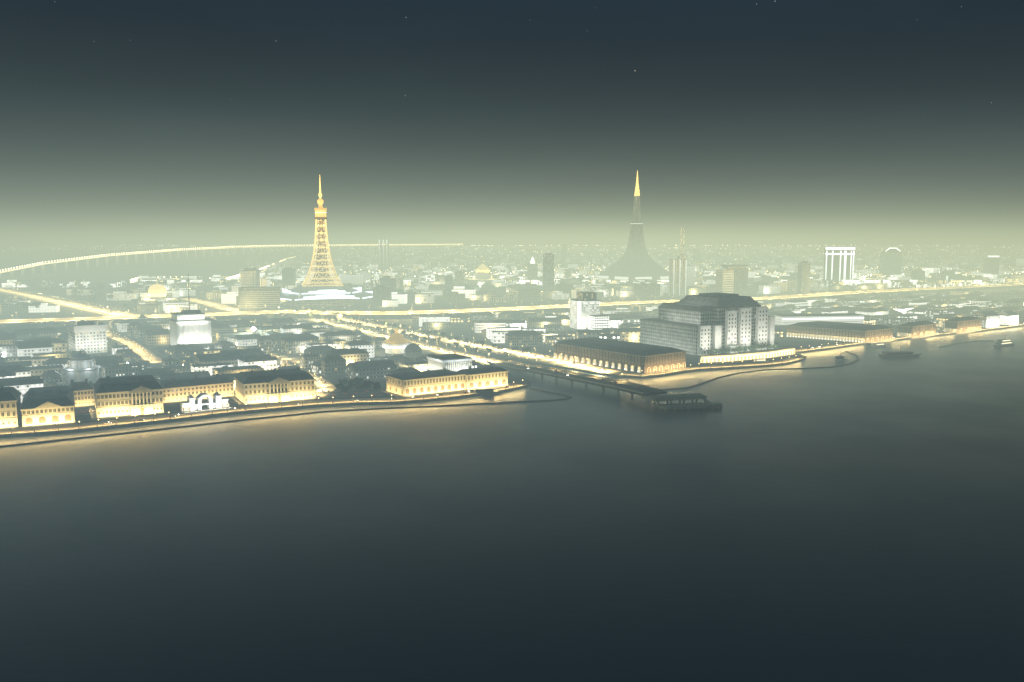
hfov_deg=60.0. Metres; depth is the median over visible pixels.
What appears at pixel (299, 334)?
town block
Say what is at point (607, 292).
city block
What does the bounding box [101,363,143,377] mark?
town block
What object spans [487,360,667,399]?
road bridge
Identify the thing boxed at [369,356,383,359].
town house
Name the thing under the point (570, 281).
city block
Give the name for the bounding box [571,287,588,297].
city block
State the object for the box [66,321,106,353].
office block
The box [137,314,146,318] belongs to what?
town house
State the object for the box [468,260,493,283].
domed hall
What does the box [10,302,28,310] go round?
city block
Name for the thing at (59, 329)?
town block
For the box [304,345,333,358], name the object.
town block
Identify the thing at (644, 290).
city block
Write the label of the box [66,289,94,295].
city block
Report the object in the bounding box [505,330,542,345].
building
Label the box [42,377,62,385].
town house
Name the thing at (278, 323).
town block
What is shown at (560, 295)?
city block
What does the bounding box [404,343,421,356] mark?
dark dome
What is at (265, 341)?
town block
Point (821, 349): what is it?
quay wall
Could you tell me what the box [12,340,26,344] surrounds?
town block
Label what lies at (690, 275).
city block
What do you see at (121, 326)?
town block
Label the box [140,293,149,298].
city block
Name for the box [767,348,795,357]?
terrace wall
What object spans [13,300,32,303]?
city block
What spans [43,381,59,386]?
town house
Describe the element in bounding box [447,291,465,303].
city block
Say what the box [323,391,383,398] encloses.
plaza
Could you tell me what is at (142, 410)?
door
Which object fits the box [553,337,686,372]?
arcade
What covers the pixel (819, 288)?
city block
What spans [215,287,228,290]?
city block
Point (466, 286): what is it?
city block
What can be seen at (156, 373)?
town block
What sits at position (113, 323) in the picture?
town house
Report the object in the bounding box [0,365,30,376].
town block
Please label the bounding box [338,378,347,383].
tree
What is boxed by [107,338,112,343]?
town house
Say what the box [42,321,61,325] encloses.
town block
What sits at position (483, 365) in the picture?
town house
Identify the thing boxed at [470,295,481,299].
city block
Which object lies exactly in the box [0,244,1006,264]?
hills
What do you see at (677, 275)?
needle tower
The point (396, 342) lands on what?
round pavilion
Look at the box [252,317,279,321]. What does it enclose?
town block
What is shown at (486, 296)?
city block
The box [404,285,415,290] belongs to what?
city block
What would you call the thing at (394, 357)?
town house
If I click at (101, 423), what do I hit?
quay road
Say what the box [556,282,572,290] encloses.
city block
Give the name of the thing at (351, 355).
town block
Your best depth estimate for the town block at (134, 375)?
704.25 m
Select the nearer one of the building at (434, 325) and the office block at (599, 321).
the office block at (599, 321)
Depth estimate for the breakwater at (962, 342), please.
1048.12 m
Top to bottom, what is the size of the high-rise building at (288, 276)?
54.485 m
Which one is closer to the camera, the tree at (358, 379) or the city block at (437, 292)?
the tree at (358, 379)
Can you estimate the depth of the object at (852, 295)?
1806.24 m
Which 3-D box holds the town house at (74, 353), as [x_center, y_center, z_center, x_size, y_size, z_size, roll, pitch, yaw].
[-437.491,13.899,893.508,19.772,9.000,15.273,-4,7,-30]
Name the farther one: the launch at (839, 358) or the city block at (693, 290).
the city block at (693, 290)
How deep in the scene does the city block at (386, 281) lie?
1887.31 m
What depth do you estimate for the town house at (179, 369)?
788.71 m
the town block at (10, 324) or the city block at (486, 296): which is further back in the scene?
the city block at (486, 296)
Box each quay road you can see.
[0,383,521,433]
[619,358,800,375]
[795,323,1023,350]
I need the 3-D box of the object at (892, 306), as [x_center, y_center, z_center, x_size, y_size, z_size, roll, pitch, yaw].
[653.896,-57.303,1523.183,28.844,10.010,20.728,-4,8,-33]
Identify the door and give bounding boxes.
[139,407,145,414]
[277,395,281,401]
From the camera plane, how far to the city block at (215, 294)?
1817.32 m
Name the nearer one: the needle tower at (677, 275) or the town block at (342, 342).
the town block at (342, 342)
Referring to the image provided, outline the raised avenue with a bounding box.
[0,283,1023,325]
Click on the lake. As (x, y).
(112, 272)
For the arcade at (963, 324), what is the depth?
1164.51 m
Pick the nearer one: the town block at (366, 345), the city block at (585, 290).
the town block at (366, 345)
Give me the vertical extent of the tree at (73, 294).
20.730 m
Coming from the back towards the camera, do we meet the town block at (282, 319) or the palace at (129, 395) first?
the town block at (282, 319)
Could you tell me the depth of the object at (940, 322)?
1225.10 m
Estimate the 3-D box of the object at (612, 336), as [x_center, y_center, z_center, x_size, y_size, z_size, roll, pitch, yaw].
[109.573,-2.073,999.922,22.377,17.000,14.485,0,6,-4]
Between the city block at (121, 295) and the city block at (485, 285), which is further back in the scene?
the city block at (485, 285)
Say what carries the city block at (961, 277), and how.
on the ground
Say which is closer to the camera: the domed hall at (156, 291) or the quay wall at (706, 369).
the quay wall at (706, 369)
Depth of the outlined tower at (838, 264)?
2306.80 m
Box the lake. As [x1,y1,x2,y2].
[0,259,249,285]
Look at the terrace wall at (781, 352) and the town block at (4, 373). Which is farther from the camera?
the terrace wall at (781, 352)
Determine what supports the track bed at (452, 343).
on the ground
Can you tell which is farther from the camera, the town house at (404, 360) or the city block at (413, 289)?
the city block at (413, 289)
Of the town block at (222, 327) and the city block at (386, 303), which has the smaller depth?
the town block at (222, 327)
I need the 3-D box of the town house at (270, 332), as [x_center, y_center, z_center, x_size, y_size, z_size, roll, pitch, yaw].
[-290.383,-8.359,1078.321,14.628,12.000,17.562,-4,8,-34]
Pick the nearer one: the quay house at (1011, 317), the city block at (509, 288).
the quay house at (1011, 317)
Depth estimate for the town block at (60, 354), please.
850.84 m
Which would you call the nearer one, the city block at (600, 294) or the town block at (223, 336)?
the town block at (223, 336)
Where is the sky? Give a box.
[0,0,1023,246]
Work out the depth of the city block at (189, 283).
2260.43 m
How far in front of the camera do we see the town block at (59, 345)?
911.99 m
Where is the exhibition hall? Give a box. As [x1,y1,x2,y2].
[773,313,863,324]
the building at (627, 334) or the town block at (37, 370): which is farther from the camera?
the building at (627, 334)
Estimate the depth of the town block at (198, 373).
720.80 m
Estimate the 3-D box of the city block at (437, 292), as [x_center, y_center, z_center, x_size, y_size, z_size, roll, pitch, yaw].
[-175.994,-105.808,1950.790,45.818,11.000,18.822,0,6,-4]
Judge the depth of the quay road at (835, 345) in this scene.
1041.78 m
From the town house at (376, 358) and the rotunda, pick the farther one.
the town house at (376, 358)
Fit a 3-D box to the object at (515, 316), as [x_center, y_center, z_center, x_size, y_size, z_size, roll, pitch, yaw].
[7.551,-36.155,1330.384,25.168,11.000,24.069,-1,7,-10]
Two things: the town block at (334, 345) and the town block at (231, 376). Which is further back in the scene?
the town block at (334, 345)
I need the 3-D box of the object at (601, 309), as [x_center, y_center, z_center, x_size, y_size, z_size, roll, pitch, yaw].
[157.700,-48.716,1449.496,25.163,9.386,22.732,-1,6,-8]
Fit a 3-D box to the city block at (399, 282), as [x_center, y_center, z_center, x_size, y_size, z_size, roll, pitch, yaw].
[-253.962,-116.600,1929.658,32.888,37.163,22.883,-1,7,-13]
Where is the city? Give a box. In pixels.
[0,245,1023,287]
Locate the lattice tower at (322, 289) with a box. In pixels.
[280,175,372,306]
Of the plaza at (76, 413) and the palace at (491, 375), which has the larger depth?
the palace at (491, 375)
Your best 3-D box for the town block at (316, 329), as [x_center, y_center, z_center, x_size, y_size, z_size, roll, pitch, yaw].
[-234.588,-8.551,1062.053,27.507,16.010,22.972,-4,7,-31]
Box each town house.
[40,370,61,378]
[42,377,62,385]
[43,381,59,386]
[56,333,67,339]
[68,350,88,357]
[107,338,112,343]
[109,319,118,327]
[112,343,127,354]
[116,347,132,355]
[122,352,140,363]
[127,358,149,363]
[136,362,151,366]
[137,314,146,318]
[145,317,155,321]
[162,355,178,367]
[164,365,185,372]
[215,340,224,348]
[218,341,236,348]
[247,345,266,353]
[265,329,277,335]
[270,314,282,317]
[300,351,320,367]
[311,359,320,373]
[316,321,327,327]
[356,334,372,341]
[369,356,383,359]
[372,336,386,347]
[388,354,403,360]
[398,357,410,365]
[470,362,478,367]
[479,364,489,366]
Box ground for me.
[0,259,1023,428]
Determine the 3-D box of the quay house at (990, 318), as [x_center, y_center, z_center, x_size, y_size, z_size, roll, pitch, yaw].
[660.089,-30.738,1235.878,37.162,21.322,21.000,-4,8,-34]
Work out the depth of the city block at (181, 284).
2206.00 m
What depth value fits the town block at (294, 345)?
940.87 m
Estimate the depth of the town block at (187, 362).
817.72 m
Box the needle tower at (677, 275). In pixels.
[669,226,686,295]
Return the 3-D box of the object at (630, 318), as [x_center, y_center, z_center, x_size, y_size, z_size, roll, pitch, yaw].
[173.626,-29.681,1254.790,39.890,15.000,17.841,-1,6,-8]
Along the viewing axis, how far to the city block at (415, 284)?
2141.49 m
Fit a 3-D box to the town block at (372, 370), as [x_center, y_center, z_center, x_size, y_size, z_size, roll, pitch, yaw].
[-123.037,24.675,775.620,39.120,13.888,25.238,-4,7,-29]
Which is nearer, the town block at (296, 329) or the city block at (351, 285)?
the town block at (296, 329)
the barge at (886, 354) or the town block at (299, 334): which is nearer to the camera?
the barge at (886, 354)
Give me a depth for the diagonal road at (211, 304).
1669.40 m
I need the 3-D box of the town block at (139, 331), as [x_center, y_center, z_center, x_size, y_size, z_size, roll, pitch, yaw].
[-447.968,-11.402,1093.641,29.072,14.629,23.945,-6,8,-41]
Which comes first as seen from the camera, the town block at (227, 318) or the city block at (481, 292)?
the town block at (227, 318)
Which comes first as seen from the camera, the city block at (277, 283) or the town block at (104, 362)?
the town block at (104, 362)
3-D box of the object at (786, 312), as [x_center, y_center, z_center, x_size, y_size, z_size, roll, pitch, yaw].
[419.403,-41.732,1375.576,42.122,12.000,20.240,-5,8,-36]
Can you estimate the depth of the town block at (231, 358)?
798.82 m
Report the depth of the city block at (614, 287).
2034.39 m
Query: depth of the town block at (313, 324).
1158.33 m
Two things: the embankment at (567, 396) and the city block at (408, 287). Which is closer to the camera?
the embankment at (567, 396)
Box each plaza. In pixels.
[74,409,95,415]
[202,400,244,408]
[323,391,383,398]
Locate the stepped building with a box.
[639,292,775,355]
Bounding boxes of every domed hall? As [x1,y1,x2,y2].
[137,281,177,301]
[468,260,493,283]
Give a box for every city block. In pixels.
[0,299,17,307]
[0,304,5,312]
[2,296,25,301]
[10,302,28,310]
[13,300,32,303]
[28,303,59,312]
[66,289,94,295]
[90,284,111,289]
[106,291,138,299]
[128,283,144,289]
[135,288,147,291]
[137,304,160,313]
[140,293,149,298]
[142,280,158,283]
[145,300,163,309]
[157,299,181,301]
[163,302,187,310]
[164,284,174,288]
[165,304,196,312]
[166,293,172,297]
[167,290,179,297]
[170,307,188,313]
[171,283,186,286]
[175,287,195,295]
[179,282,195,287]
[190,283,214,287]
[191,286,218,294]
[201,290,226,296]
[206,290,226,298]
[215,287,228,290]
[221,291,237,303]
[224,281,237,287]
[232,283,240,291]
[260,278,266,286]
[274,281,281,287]
[285,285,295,289]
[339,275,362,284]
[342,283,362,295]
[360,271,370,282]
[364,289,372,300]
[365,282,379,288]
[373,285,391,304]
[380,276,396,288]
[382,300,397,306]
[391,287,403,291]
[391,292,406,303]
[396,279,402,288]
[397,291,415,300]
[404,276,420,281]
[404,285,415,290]
[407,288,418,292]
[411,283,424,285]
[415,293,433,302]
[416,284,427,289]
[421,290,441,295]
[425,281,444,286]
[429,284,454,294]
[435,275,445,280]
[443,288,451,296]
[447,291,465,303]
[452,289,475,297]
[454,286,463,288]
[455,283,472,285]
[458,285,469,288]
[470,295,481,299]
[479,290,495,295]
[481,283,494,288]
[482,286,497,291]
[483,292,498,300]
[490,296,516,302]
[493,281,511,286]
[498,286,518,293]
[504,278,519,281]
[504,290,518,298]
[505,285,516,291]
[519,289,539,300]
[522,282,535,288]
[545,291,555,297]
[552,291,568,298]
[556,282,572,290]
[559,288,574,295]
[560,279,581,285]
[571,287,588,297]
[577,290,593,291]
[589,287,611,295]
[596,292,603,297]
[604,285,622,292]
[606,283,624,286]
[615,284,632,289]
[616,288,632,296]
[633,283,659,297]
[635,279,655,282]
[660,284,668,292]
[686,266,694,286]
[686,286,704,294]
[692,285,708,291]
[695,277,702,280]
[703,280,714,284]
[705,284,714,292]
[748,272,753,277]
[748,278,761,281]
[753,282,767,290]
[759,276,778,283]
[759,285,780,292]
[775,282,786,291]
[787,279,810,291]
[790,273,797,278]
[811,279,820,283]
[811,287,828,290]
[827,285,852,288]
[852,284,876,288]
[863,283,887,288]
[898,276,910,279]
[953,276,973,279]
[974,276,989,280]
[1007,275,1023,282]
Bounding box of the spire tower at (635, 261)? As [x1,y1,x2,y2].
[595,170,668,280]
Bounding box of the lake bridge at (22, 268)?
[0,244,444,276]
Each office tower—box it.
[153,279,215,353]
[240,268,259,286]
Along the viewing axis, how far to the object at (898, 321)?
1244.93 m
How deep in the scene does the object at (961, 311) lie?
1375.07 m
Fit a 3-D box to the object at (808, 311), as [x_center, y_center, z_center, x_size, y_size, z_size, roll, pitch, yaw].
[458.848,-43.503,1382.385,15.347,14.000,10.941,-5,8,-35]
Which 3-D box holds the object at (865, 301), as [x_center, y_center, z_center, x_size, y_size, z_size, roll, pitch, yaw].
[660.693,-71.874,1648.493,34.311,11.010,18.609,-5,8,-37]
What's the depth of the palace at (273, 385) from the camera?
659.18 m
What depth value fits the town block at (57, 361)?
794.38 m
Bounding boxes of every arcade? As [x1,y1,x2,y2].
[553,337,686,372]
[786,321,893,342]
[896,320,936,336]
[943,316,982,332]
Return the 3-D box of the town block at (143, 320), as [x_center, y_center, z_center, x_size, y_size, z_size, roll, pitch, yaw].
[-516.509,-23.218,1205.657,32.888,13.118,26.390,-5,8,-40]
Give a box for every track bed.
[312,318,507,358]
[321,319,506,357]
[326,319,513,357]
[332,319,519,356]
[333,320,512,356]
[346,321,518,355]
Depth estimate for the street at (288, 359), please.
899.33 m
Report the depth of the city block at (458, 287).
1910.75 m
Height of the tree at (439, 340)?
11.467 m
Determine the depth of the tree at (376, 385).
689.53 m
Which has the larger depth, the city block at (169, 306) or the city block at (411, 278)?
the city block at (411, 278)
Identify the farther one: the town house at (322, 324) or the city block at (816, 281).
the city block at (816, 281)
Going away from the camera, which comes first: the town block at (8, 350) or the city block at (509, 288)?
the town block at (8, 350)
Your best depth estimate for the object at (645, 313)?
1333.27 m
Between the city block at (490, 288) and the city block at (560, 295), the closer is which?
the city block at (560, 295)
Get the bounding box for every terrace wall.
[699,354,732,362]
[731,351,767,360]
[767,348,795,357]
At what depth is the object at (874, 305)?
1502.13 m
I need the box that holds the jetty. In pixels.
[641,393,721,410]
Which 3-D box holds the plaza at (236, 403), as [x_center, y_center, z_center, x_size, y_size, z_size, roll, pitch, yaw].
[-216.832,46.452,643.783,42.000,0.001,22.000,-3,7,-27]
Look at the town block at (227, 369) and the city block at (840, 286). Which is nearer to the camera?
the town block at (227, 369)
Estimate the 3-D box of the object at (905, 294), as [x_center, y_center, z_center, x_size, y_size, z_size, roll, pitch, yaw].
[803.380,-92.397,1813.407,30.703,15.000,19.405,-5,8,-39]
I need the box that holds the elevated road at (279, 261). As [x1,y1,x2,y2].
[261,256,297,271]
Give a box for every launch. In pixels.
[754,358,768,361]
[834,356,845,361]
[864,339,871,347]
[871,342,886,347]
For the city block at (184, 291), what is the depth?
1929.02 m
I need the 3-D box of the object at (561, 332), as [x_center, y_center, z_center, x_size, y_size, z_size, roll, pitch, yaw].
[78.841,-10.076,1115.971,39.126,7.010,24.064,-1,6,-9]
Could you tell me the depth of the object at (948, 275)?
2425.76 m
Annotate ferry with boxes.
[993,335,1014,346]
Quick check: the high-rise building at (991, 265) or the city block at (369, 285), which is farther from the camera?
the high-rise building at (991, 265)
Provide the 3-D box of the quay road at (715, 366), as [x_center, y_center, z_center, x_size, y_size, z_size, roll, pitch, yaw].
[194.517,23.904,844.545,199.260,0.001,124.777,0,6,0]
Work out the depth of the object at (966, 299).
1656.38 m
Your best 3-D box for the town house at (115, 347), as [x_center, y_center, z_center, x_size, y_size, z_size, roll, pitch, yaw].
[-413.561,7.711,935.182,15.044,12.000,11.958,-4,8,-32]
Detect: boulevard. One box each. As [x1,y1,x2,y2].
[307,318,503,361]
[341,319,621,372]
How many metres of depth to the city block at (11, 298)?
1704.73 m
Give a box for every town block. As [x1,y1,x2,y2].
[0,328,12,331]
[0,333,16,344]
[0,344,17,356]
[0,356,30,361]
[0,361,31,366]
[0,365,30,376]
[0,369,15,378]
[0,376,43,402]
[2,322,34,326]
[4,325,36,331]
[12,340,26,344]
[13,327,56,338]
[17,341,51,356]
[18,323,45,327]
[18,356,54,365]
[24,365,64,380]
[25,338,66,352]
[27,336,51,339]
[33,352,67,357]
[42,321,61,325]
[42,357,70,366]
[55,327,67,335]
[92,355,123,363]
[94,360,118,376]
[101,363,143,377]
[117,318,146,322]
[117,320,132,331]
[120,374,148,376]
[126,322,141,336]
[133,325,162,338]
[139,322,151,325]
[139,368,174,378]
[144,329,169,344]
[153,322,169,328]
[157,376,194,381]
[158,371,210,378]
[165,344,204,357]
[172,344,189,359]
[178,357,193,369]
[181,348,223,357]
[191,362,233,374]
[194,352,242,365]
[211,321,236,326]
[211,323,232,337]
[211,373,238,390]
[212,365,263,374]
[213,316,237,319]
[216,331,248,340]
[219,348,263,355]
[221,320,249,322]
[233,325,257,333]
[233,334,260,345]
[236,322,261,325]
[237,316,265,321]
[238,354,276,369]
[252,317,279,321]
[256,325,279,335]
[257,335,272,350]
[262,321,297,326]
[268,334,284,347]
[269,317,294,321]
[276,363,297,368]
[280,324,312,333]
[280,333,318,342]
[281,336,317,353]
[299,321,316,327]
[300,330,324,339]
[302,327,329,331]
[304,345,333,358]
[306,341,339,348]
[319,339,349,348]
[320,330,357,340]
[321,354,345,375]
[324,348,367,364]
[345,340,373,357]
[345,360,396,379]
[355,359,397,367]
[388,367,418,374]
[400,361,427,370]
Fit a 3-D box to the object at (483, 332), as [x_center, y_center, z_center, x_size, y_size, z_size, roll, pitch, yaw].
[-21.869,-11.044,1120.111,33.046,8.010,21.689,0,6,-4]
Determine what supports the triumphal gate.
on the ground
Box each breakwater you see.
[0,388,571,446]
[665,351,858,389]
[941,340,993,346]
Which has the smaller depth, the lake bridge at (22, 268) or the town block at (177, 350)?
the town block at (177, 350)
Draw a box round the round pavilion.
[381,328,411,353]
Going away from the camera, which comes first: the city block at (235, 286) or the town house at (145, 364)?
the town house at (145, 364)
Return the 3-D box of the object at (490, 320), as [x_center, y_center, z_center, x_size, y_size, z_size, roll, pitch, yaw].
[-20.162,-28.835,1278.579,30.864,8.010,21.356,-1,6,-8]
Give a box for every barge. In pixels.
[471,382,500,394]
[878,349,920,357]
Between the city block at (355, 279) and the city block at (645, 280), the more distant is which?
the city block at (645, 280)
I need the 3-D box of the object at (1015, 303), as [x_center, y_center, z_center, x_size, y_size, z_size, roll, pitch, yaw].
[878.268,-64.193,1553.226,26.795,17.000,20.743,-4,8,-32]
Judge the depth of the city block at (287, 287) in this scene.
1949.41 m
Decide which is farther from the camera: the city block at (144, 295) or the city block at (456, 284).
the city block at (456, 284)
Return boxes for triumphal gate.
[180,392,228,411]
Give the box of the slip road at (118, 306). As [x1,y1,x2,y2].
[104,301,128,312]
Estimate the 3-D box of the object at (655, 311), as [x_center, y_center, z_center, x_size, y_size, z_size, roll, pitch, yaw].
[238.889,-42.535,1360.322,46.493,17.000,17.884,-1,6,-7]
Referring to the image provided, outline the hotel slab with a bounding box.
[238,287,280,310]
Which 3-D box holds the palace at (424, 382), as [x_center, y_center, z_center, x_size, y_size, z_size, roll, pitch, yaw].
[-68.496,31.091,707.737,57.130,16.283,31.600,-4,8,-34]
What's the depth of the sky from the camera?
8339.38 m
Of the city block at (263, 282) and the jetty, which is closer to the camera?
the jetty
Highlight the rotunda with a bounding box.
[63,350,99,384]
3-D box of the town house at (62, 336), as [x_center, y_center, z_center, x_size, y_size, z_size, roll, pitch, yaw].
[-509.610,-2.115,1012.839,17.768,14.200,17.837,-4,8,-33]
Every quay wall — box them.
[0,385,526,437]
[619,358,803,377]
[797,325,1023,352]
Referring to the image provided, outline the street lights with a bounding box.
[3,245,1019,277]
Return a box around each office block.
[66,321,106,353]
[570,292,599,328]
[588,314,609,329]
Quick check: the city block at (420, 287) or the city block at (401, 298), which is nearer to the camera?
the city block at (401, 298)
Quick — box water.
[0,326,1023,681]
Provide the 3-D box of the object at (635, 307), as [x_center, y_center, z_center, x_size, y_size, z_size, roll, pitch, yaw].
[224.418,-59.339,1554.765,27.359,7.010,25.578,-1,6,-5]
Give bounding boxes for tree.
[32,302,40,308]
[71,291,79,300]
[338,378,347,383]
[355,377,362,384]
[362,382,369,388]
[372,382,380,393]
[436,337,442,343]
[521,347,531,355]
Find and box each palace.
[0,386,21,427]
[20,385,74,425]
[68,379,94,406]
[93,375,163,417]
[160,374,234,402]
[234,367,315,403]
[385,368,465,395]
[456,364,508,389]
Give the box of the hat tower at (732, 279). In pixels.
[715,265,747,295]
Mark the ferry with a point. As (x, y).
(1003, 342)
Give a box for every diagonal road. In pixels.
[0,287,137,315]
[181,298,245,311]
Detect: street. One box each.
[106,327,161,362]
[212,341,299,363]
[280,360,335,397]
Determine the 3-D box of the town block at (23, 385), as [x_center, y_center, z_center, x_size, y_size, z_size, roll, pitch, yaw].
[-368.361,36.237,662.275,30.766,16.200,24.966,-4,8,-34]
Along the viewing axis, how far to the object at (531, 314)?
1400.44 m
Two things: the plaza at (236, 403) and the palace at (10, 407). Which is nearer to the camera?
the palace at (10, 407)
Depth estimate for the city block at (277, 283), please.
2244.40 m
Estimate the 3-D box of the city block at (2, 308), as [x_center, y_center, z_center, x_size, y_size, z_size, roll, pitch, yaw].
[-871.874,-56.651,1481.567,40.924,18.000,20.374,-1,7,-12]
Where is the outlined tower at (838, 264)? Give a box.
[823,247,854,281]
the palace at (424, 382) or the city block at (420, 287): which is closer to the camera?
the palace at (424, 382)
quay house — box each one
[971,311,999,327]
[998,310,1018,324]
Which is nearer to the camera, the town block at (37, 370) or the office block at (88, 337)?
the town block at (37, 370)
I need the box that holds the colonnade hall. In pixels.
[426,353,472,370]
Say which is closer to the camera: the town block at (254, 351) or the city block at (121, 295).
the town block at (254, 351)
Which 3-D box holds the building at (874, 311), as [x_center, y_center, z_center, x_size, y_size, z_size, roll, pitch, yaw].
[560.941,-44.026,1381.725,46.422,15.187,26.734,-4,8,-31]
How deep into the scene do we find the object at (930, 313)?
1359.90 m

